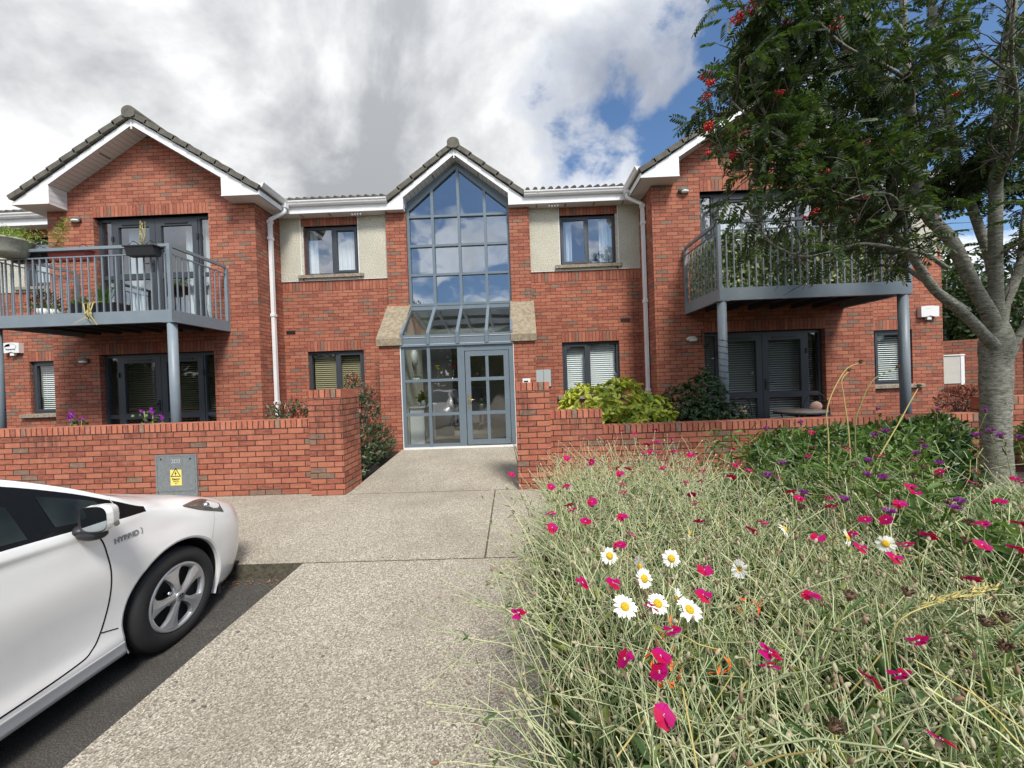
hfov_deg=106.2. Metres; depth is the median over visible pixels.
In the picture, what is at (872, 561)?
rose campion
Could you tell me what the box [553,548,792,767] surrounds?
rose campion
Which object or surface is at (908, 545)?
rose campion
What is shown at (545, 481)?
rose campion
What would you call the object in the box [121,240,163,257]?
window box
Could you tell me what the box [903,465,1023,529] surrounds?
rose campion
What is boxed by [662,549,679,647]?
daisy
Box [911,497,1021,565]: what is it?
rose campion
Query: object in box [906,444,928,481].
knapweed
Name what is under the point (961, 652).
rose campion
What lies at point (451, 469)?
ramp
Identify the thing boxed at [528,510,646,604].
rose campion
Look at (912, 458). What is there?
rose campion
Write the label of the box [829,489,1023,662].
rose campion
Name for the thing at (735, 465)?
rose campion
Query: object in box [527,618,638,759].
rose campion
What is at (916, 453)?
knapweed
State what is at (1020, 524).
rose campion
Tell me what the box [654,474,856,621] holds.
rose campion
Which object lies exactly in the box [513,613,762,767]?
rose campion
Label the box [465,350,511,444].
door
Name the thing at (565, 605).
rose campion
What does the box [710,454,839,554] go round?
rose campion
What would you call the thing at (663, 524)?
rose campion
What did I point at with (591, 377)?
window
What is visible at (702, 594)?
rose campion
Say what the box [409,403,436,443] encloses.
radiator cabinet
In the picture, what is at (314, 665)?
path
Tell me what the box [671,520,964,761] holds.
rose campion
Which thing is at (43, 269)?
window
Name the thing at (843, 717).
rose campion
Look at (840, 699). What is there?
rose campion
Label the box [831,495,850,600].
knapweed
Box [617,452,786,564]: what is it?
rose campion
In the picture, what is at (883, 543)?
daisy
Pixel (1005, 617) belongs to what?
knapweed
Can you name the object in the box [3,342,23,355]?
alarm box
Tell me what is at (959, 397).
japanese maple
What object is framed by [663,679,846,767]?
rose campion
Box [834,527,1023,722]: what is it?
rose campion
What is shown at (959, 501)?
knapweed
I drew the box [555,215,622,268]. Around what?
window
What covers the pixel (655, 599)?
daisy
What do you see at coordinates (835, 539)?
rose campion
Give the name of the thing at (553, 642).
rose campion
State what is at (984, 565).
rose campion
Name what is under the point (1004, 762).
rose campion
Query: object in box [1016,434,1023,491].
knapweed
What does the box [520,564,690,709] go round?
rose campion
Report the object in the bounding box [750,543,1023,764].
rose campion
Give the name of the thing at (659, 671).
rose campion
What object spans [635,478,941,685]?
rose campion
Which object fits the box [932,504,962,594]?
knapweed
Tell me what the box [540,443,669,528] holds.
rose campion
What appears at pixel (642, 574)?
daisy
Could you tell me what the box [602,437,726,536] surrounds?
rose campion
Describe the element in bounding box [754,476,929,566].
rose campion
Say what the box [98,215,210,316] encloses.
patio door
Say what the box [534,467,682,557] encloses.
rose campion
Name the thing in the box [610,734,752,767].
rose campion
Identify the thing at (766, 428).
knapweed
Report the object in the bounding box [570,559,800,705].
rose campion
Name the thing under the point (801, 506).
knapweed
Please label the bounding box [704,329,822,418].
patio door
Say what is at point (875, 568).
rose campion
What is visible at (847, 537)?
daisy
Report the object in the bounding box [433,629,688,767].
rose campion
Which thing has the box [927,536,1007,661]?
knapweed
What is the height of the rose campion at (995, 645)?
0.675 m
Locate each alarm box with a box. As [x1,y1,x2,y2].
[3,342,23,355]
[917,306,938,319]
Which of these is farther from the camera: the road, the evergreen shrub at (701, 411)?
the evergreen shrub at (701, 411)
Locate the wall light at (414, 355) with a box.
[411,350,417,365]
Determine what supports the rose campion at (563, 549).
on the bed soil
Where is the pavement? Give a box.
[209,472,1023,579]
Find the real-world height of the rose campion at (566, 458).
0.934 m
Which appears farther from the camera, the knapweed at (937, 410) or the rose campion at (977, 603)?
the knapweed at (937, 410)
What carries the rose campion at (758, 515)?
on the bed soil
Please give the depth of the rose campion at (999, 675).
1.13 m
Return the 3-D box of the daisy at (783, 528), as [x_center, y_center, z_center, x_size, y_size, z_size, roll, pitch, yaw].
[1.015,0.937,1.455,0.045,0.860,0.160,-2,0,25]
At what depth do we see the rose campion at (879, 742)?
0.89 m
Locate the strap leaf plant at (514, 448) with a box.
[500,430,517,463]
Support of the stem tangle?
on the undergrowth
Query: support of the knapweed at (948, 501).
on the bed soil
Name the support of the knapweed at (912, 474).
on the bed soil
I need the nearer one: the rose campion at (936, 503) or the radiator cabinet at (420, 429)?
the rose campion at (936, 503)
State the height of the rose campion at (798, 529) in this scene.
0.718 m
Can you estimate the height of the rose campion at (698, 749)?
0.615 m
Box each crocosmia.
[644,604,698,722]
[659,640,708,764]
[709,622,751,736]
[738,568,780,715]
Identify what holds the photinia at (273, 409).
on the soil
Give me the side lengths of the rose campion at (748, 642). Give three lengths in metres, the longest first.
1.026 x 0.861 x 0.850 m
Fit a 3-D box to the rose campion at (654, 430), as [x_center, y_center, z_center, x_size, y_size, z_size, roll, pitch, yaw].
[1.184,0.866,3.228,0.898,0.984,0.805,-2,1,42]
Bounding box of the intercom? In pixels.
[522,378,529,382]
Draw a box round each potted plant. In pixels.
[19,303,67,314]
[407,373,424,379]
[416,390,427,405]
[445,399,451,411]
[479,399,484,406]
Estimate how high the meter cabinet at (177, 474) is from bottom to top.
0.572 m
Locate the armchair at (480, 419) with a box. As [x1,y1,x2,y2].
[454,388,485,430]
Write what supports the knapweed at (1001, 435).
on the bed soil
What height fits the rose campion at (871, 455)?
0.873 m
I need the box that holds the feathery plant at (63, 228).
[44,216,71,247]
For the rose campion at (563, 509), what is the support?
on the bed soil
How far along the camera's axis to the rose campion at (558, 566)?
1.71 m
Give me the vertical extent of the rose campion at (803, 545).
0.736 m
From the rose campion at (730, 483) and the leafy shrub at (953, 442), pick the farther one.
the leafy shrub at (953, 442)
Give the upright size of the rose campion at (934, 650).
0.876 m
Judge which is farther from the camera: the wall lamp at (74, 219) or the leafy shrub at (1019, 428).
the wall lamp at (74, 219)
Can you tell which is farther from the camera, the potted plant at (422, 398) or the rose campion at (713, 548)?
the potted plant at (422, 398)
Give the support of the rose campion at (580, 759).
on the bed soil
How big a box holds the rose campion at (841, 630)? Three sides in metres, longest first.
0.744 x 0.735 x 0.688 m
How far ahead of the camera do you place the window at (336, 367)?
8.73 m
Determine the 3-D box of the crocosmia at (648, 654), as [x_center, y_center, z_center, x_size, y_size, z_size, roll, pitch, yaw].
[0.447,0.973,0.975,0.224,0.836,0.063,-2,0,-19]
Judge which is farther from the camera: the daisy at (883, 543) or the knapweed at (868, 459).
the knapweed at (868, 459)
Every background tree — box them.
[941,243,1023,340]
[980,265,1023,331]
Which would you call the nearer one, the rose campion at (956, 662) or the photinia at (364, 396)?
the rose campion at (956, 662)
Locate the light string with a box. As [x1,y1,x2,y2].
[717,338,729,398]
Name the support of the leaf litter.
on the road
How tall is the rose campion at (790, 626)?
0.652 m
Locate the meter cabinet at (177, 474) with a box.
[155,454,198,495]
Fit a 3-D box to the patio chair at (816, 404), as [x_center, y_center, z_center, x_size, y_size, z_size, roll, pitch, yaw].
[5.638,0.600,7.068,0.420,0.881,0.400,-2,1,29]
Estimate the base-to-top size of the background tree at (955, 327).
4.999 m
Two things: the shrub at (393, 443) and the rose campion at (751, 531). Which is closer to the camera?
the rose campion at (751, 531)
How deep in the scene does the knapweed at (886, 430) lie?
2.85 m
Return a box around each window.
[15,239,49,289]
[19,361,55,417]
[298,226,363,278]
[303,350,370,407]
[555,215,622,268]
[558,341,626,399]
[874,330,925,388]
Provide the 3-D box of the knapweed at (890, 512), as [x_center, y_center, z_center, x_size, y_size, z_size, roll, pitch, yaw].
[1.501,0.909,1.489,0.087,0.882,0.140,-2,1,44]
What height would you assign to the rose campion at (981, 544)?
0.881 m
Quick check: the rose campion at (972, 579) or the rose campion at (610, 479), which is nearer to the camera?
the rose campion at (972, 579)
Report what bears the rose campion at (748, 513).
on the bed soil
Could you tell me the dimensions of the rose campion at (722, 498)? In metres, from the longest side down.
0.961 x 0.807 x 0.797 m
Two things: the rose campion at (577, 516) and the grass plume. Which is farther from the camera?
the rose campion at (577, 516)
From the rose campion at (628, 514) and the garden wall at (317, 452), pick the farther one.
the garden wall at (317, 452)
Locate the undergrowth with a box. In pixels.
[496,418,1023,767]
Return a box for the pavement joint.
[323,489,543,562]
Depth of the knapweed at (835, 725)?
0.69 m
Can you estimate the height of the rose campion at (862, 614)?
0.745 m
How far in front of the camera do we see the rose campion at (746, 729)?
0.95 m
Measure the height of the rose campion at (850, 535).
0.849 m
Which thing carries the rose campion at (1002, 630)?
on the bed soil
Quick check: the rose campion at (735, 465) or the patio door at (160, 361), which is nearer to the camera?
the rose campion at (735, 465)
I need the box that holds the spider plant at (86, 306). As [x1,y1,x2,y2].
[71,280,130,324]
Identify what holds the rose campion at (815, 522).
on the bed soil
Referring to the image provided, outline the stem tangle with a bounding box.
[541,440,1023,767]
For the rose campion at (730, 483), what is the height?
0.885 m
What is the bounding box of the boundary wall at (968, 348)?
[943,338,1023,411]
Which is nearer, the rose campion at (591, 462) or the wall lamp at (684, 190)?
the rose campion at (591, 462)
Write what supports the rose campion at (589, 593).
on the bed soil
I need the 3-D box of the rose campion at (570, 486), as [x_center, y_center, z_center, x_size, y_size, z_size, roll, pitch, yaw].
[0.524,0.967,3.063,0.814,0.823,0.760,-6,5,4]
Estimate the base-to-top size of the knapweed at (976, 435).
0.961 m
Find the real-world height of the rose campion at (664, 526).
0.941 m
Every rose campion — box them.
[414,497,685,695]
[419,618,748,767]
[426,503,772,767]
[426,530,730,767]
[430,608,770,767]
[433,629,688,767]
[434,506,720,705]
[441,579,708,767]
[442,507,729,764]
[454,544,665,705]
[458,493,666,660]
[459,484,676,692]
[460,629,618,767]
[462,471,625,627]
[473,587,810,767]
[473,661,922,767]
[475,554,919,767]
[488,706,676,767]
[490,466,662,590]
[490,491,686,653]
[490,491,691,657]
[491,482,688,641]
[493,517,618,636]
[498,455,672,564]
[500,519,709,696]
[502,481,653,653]
[504,537,710,695]
[507,462,662,541]
[507,503,592,587]
[507,511,788,732]
[508,457,629,544]
[508,622,656,753]
[510,516,633,609]
[513,576,683,713]
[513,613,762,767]
[515,499,628,560]
[516,453,590,523]
[518,525,619,626]
[519,496,573,534]
[519,600,698,766]
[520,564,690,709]
[521,513,808,732]
[521,543,787,767]
[525,458,615,526]
[526,465,783,616]
[526,489,795,738]
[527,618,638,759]
[527,642,879,767]
[528,460,639,506]
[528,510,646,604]
[529,453,603,535]
[531,439,637,507]
[532,451,698,552]
[532,453,642,526]
[532,513,831,705]
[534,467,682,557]
[536,456,633,529]
[536,464,791,653]
[536,478,671,547]
[537,460,669,575]
[537,610,782,767]
[539,539,727,650]
[540,443,646,516]
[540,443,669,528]
[540,484,638,564]
[543,441,603,514]
[544,544,758,640]
[545,619,781,767]
[547,500,904,753]
[548,557,669,624]
[548,647,671,767]
[549,459,711,577]
[550,518,835,766]
[550,620,774,767]
[551,578,976,767]
[553,438,647,498]
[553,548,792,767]
[557,430,636,509]
[557,435,657,510]
[559,440,659,494]
[563,465,667,537]
[566,452,784,569]
[566,457,713,571]
[569,442,645,510]
[569,547,917,766]
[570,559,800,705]
[572,445,641,487]
[576,440,707,544]
[578,433,693,545]
[580,615,818,767]
[585,439,737,514]
[585,541,732,613]
[586,466,797,614]
[590,531,793,730]
[593,492,813,594]
[597,470,704,556]
[597,572,817,729]
[599,584,1023,767]
[601,428,714,512]
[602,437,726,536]
[603,516,697,565]
[604,440,694,497]
[606,730,765,767]
[609,431,707,502]
[610,447,749,541]
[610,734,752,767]
[611,484,716,542]
[614,467,770,625]
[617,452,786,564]
[617,661,965,767]
[623,490,712,584]
[626,623,855,767]
[628,469,767,589]
[630,450,759,546]
[631,449,773,568]
[632,480,845,621]
[634,495,922,635]
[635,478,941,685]
[642,490,1023,709]
[644,460,808,562]
[647,462,705,509]
[652,476,748,559]
[654,446,743,517]
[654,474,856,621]
[655,504,1019,693]
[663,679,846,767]
[665,673,802,767]
[669,452,794,536]
[669,659,928,767]
[671,467,848,574]
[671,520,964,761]
[674,475,881,674]
[675,473,838,561]
[675,486,773,574]
[677,608,1021,767]
[680,728,957,767]
[681,441,778,527]
[682,590,1023,767]
[683,479,922,565]
[689,468,902,642]
[689,497,870,624]
[690,471,799,526]
[690,560,999,767]
[690,669,822,756]
[691,462,900,553]
[693,560,912,733]
[694,463,904,567]
[694,502,857,618]
[699,576,870,720]
[701,533,1023,767]
[704,498,951,696]
[709,560,1023,766]
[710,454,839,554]
[714,440,812,515]
[719,555,984,767]
[723,635,1003,767]
[729,482,811,538]
[729,516,1023,767]
[747,634,1023,767]
[748,501,934,594]
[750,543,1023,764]
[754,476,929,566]
[759,511,1023,716]
[759,524,1020,618]
[762,546,875,670]
[763,513,902,593]
[764,496,1023,699]
[764,519,1023,759]
[766,490,1019,587]
[770,520,912,598]
[770,529,1013,753]
[771,605,1023,767]
[772,484,952,593]
[773,499,1023,667]
[776,532,1023,755]
[777,542,1023,752]
[777,564,990,763]
[781,599,1020,766]
[785,676,1003,767]
[787,542,1023,691]
[789,431,930,529]
[789,520,1023,684]
[794,509,938,618]
[797,447,1023,551]
[799,529,1023,726]
[802,454,1023,566]
[805,429,917,484]
[805,547,1023,685]
[805,640,1013,767]
[806,460,948,542]
[806,472,916,555]
[817,551,1023,764]
[826,502,1023,651]
[826,561,1019,752]
[828,566,1023,751]
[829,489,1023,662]
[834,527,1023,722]
[841,457,1023,559]
[844,483,1023,618]
[849,553,1003,648]
[852,466,1020,582]
[852,696,1023,767]
[854,516,1023,674]
[856,526,1023,626]
[857,464,997,520]
[860,479,1023,604]
[860,585,1023,682]
[864,567,1023,725]
[869,458,973,556]
[878,471,1020,531]
[879,635,981,767]
[885,556,1023,720]
[886,480,1022,633]
[888,498,1023,637]
[891,468,1023,630]
[895,629,1023,742]
[901,606,1023,729]
[902,695,974,753]
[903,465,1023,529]
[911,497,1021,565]
[920,462,1023,530]
[922,559,1016,650]
[935,717,1023,767]
[938,522,1023,661]
[943,489,1023,640]
[944,502,1023,588]
[966,466,1023,513]
[987,617,1023,725]
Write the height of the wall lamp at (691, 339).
0.112 m
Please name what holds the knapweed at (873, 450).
on the bed soil
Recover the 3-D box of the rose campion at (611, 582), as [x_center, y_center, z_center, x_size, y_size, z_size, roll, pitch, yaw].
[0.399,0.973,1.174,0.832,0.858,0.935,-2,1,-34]
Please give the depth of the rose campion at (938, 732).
0.94 m
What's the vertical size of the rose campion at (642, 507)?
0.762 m
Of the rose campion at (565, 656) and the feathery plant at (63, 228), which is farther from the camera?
the feathery plant at (63, 228)
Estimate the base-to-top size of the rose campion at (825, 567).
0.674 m
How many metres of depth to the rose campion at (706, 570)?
1.08 m
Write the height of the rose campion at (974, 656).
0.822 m
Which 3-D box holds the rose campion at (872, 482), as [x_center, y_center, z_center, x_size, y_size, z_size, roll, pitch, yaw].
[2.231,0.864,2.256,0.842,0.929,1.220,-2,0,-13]
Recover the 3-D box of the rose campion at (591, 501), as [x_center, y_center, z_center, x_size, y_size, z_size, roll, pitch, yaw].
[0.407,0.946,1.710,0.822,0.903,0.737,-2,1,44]
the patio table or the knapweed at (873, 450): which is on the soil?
the patio table
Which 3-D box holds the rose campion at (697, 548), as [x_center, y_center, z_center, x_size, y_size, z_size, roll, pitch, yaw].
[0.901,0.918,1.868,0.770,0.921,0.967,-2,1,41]
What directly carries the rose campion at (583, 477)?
on the bed soil
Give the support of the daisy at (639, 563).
on the bed soil
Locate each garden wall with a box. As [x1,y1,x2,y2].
[0,388,361,496]
[515,382,1023,489]
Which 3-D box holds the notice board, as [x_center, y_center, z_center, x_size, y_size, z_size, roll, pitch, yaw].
[0.696,-0.132,8.472,0.340,0.388,0.034,-2,0,1]
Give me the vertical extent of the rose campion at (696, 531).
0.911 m
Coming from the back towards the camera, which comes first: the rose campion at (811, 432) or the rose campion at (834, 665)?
the rose campion at (811, 432)
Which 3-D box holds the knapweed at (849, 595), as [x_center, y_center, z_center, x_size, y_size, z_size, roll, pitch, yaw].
[0.829,0.960,1.016,0.245,0.835,0.112,-2,0,23]
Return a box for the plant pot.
[0,221,52,258]
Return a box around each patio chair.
[732,396,759,418]
[803,392,832,416]
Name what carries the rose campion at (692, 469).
on the bed soil
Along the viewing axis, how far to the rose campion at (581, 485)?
3.23 m
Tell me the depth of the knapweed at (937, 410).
4.10 m
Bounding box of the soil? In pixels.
[362,446,399,481]
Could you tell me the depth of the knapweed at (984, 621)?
0.91 m
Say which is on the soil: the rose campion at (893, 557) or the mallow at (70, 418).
the mallow at (70, 418)
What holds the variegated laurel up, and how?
on the soil
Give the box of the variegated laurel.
[556,374,679,423]
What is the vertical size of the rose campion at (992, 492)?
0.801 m
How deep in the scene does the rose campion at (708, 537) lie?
2.06 m
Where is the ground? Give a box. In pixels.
[241,489,566,765]
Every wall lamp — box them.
[69,217,80,222]
[77,358,89,362]
[678,187,689,193]
[686,336,697,341]
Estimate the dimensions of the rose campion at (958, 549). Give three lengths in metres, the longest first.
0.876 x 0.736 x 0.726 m
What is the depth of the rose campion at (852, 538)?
1.96 m
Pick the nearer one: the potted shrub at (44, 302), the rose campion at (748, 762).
the rose campion at (748, 762)
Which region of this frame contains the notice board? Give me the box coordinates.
[536,369,551,386]
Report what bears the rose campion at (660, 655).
on the bed soil
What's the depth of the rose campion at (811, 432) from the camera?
2.69 m
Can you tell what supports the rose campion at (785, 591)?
on the bed soil
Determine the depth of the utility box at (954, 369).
8.56 m
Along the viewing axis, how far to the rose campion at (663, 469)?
1.93 m
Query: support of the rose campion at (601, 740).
on the bed soil
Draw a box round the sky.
[0,0,1023,320]
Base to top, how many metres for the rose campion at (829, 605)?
0.902 m
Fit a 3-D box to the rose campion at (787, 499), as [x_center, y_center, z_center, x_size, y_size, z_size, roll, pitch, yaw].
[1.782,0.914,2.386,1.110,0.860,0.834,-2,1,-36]
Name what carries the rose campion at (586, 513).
on the bed soil
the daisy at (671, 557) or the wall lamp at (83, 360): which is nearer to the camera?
the daisy at (671, 557)
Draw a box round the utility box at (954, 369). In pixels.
[943,354,964,384]
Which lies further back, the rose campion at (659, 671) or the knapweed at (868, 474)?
the knapweed at (868, 474)
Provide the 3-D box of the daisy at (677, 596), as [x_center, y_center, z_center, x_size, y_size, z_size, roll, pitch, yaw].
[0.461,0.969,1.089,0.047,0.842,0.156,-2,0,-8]
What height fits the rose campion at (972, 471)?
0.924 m
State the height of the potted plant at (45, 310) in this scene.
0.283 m
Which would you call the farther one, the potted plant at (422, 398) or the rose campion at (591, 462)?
the potted plant at (422, 398)
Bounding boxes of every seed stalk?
[826,360,863,502]
[841,368,853,546]
[842,384,921,528]
[854,364,900,511]
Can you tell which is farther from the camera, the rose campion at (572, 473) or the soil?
the soil
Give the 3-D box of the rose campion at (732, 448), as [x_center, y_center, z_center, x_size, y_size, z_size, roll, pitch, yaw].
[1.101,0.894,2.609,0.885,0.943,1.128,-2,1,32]
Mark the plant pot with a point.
(12, 246)
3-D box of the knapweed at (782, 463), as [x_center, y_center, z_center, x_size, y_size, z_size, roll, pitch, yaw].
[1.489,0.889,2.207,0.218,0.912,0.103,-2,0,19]
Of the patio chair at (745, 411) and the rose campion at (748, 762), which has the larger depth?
the patio chair at (745, 411)
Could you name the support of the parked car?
on the road
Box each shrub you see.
[24,289,64,310]
[66,296,93,305]
[376,425,396,455]
[658,367,754,420]
[743,409,993,497]
[1013,421,1023,461]
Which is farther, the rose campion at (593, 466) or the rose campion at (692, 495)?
the rose campion at (593, 466)
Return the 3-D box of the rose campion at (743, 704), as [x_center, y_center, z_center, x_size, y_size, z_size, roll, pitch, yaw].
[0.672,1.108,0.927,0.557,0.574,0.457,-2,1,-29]
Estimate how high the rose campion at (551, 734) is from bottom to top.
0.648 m
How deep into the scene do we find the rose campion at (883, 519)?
1.39 m
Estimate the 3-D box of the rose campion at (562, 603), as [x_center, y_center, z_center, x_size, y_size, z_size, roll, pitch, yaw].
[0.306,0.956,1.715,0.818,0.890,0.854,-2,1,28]
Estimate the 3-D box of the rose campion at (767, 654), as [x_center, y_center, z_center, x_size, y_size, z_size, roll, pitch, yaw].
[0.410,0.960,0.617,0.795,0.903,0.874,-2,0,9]
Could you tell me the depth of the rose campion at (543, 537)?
2.34 m
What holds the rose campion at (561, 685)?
on the bed soil
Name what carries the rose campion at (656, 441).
on the bed soil
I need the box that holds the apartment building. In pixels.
[0,100,944,450]
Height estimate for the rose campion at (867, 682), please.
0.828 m
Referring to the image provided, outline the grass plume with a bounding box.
[887,582,999,753]
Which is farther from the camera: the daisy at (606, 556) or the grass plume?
the daisy at (606, 556)
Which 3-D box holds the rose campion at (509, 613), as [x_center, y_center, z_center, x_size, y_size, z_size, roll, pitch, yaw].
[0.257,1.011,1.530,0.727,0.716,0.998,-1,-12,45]
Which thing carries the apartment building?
on the ground
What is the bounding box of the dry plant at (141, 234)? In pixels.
[139,223,144,243]
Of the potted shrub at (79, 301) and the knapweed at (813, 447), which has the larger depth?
the potted shrub at (79, 301)
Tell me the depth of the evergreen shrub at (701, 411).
5.99 m
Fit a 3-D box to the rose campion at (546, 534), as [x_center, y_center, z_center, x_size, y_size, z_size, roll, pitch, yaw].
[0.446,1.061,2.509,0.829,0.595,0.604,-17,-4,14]
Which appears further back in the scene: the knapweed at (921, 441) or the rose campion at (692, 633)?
the knapweed at (921, 441)
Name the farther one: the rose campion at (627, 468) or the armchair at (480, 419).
the armchair at (480, 419)
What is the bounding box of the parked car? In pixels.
[0,479,238,740]
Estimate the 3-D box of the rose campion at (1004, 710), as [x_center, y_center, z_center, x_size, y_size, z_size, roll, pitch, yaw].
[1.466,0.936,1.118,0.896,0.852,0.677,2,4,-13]
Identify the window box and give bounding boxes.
[13,245,51,264]
[47,244,96,262]
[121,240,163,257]
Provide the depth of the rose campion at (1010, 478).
2.21 m
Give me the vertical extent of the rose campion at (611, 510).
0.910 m
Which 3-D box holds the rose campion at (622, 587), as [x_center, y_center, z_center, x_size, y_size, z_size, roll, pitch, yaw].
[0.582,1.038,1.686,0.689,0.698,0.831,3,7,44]
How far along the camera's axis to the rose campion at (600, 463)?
3.37 m
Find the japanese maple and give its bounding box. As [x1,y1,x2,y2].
[933,384,978,411]
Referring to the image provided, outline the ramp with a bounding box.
[348,446,518,493]
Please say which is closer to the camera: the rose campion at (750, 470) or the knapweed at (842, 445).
the rose campion at (750, 470)
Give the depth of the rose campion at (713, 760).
0.90 m
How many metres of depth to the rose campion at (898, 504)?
1.50 m
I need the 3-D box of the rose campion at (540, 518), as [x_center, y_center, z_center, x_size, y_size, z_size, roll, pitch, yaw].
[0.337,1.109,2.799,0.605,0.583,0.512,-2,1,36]
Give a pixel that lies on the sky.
(299, 98)
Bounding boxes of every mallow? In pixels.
[66,411,88,425]
[131,407,168,423]
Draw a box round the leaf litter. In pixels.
[219,494,310,587]
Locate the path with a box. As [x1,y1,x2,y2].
[63,557,562,767]
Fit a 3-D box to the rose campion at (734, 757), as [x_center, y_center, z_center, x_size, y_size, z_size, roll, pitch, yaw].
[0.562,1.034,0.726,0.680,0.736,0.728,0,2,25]
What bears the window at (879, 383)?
in the apartment building
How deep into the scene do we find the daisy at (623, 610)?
1.01 m
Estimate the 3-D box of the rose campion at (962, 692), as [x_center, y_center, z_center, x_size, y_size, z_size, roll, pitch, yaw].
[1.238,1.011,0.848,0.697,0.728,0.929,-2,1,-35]
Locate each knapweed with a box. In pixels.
[746,426,769,498]
[755,472,784,553]
[768,461,790,541]
[781,714,847,767]
[784,503,821,599]
[786,444,816,520]
[792,420,808,474]
[795,489,824,617]
[800,589,869,736]
[815,443,847,543]
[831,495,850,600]
[833,471,882,586]
[844,421,852,456]
[845,461,856,527]
[847,448,885,545]
[848,585,916,750]
[850,474,888,556]
[855,457,879,554]
[858,471,885,575]
[862,428,890,502]
[864,491,898,583]
[869,432,884,501]
[882,507,906,599]
[892,529,940,631]
[903,472,939,562]
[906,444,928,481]
[906,498,953,636]
[911,450,930,488]
[914,460,945,549]
[915,464,926,555]
[917,438,928,504]
[918,497,967,582]
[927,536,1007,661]
[929,473,941,552]
[930,408,942,440]
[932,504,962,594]
[942,614,1003,767]
[953,518,987,637]
[964,432,989,504]
[969,408,989,458]
[970,637,1023,767]
[985,427,1008,499]
[987,610,1023,766]
[994,432,1013,500]
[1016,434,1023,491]
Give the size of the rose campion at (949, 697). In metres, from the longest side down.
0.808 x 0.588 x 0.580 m
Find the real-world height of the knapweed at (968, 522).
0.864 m
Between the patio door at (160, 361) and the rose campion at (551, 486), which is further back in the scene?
the patio door at (160, 361)
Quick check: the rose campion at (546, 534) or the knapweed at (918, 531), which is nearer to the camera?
the knapweed at (918, 531)
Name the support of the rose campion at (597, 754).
on the bed soil
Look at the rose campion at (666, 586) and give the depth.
1.62 m
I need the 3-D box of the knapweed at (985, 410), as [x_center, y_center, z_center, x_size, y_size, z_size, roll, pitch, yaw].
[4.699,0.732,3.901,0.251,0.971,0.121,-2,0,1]
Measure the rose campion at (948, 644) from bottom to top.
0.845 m
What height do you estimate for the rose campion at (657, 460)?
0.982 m
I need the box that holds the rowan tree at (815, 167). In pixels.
[669,0,1023,485]
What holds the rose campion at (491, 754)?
on the bed soil
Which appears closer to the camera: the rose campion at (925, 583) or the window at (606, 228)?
the rose campion at (925, 583)
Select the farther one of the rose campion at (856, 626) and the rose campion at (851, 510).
the rose campion at (851, 510)
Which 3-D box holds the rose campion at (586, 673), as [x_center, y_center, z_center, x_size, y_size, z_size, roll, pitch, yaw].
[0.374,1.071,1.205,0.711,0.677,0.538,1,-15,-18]
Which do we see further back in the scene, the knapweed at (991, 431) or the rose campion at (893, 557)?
the knapweed at (991, 431)
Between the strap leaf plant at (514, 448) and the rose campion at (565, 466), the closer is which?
the rose campion at (565, 466)
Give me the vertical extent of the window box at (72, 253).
0.286 m
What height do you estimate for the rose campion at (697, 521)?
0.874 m
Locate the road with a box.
[0,578,284,767]
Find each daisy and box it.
[601,547,620,645]
[613,594,637,719]
[632,555,651,645]
[633,568,652,687]
[647,593,674,736]
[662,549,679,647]
[665,588,691,753]
[671,597,702,751]
[677,525,694,603]
[717,558,747,723]
[773,522,787,682]
[832,529,850,659]
[875,535,896,603]
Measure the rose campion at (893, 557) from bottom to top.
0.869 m
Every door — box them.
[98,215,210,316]
[104,352,216,424]
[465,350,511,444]
[700,191,818,293]
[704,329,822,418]
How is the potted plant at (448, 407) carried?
on the apartment building
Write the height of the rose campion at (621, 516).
0.888 m
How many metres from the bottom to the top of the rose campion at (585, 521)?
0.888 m
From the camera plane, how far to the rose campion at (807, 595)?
0.93 m
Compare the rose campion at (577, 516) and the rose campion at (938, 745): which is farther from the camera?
the rose campion at (577, 516)
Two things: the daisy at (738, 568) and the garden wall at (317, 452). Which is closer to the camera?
the daisy at (738, 568)
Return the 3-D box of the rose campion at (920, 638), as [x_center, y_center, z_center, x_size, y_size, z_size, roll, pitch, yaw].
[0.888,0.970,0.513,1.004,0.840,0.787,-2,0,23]
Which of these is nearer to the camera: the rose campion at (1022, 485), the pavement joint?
the rose campion at (1022, 485)
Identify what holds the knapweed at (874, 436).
on the bed soil
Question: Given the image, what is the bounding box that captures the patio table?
[773,408,829,417]
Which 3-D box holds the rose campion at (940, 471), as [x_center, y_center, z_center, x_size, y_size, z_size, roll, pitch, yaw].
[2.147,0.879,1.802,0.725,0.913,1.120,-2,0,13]
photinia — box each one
[264,395,307,418]
[341,370,381,451]
[360,418,393,476]
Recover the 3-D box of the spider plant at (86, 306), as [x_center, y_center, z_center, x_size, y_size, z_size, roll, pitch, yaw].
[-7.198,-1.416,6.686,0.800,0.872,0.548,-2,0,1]
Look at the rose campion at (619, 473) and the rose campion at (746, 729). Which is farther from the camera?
the rose campion at (619, 473)
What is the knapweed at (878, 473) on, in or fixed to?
on the bed soil
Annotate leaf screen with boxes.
[686,227,902,300]
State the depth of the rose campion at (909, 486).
1.70 m
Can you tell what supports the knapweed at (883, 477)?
on the bed soil
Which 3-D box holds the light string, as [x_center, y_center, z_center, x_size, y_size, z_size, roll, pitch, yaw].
[3.515,-0.177,6.379,0.174,1.244,0.174,-2,0,1]

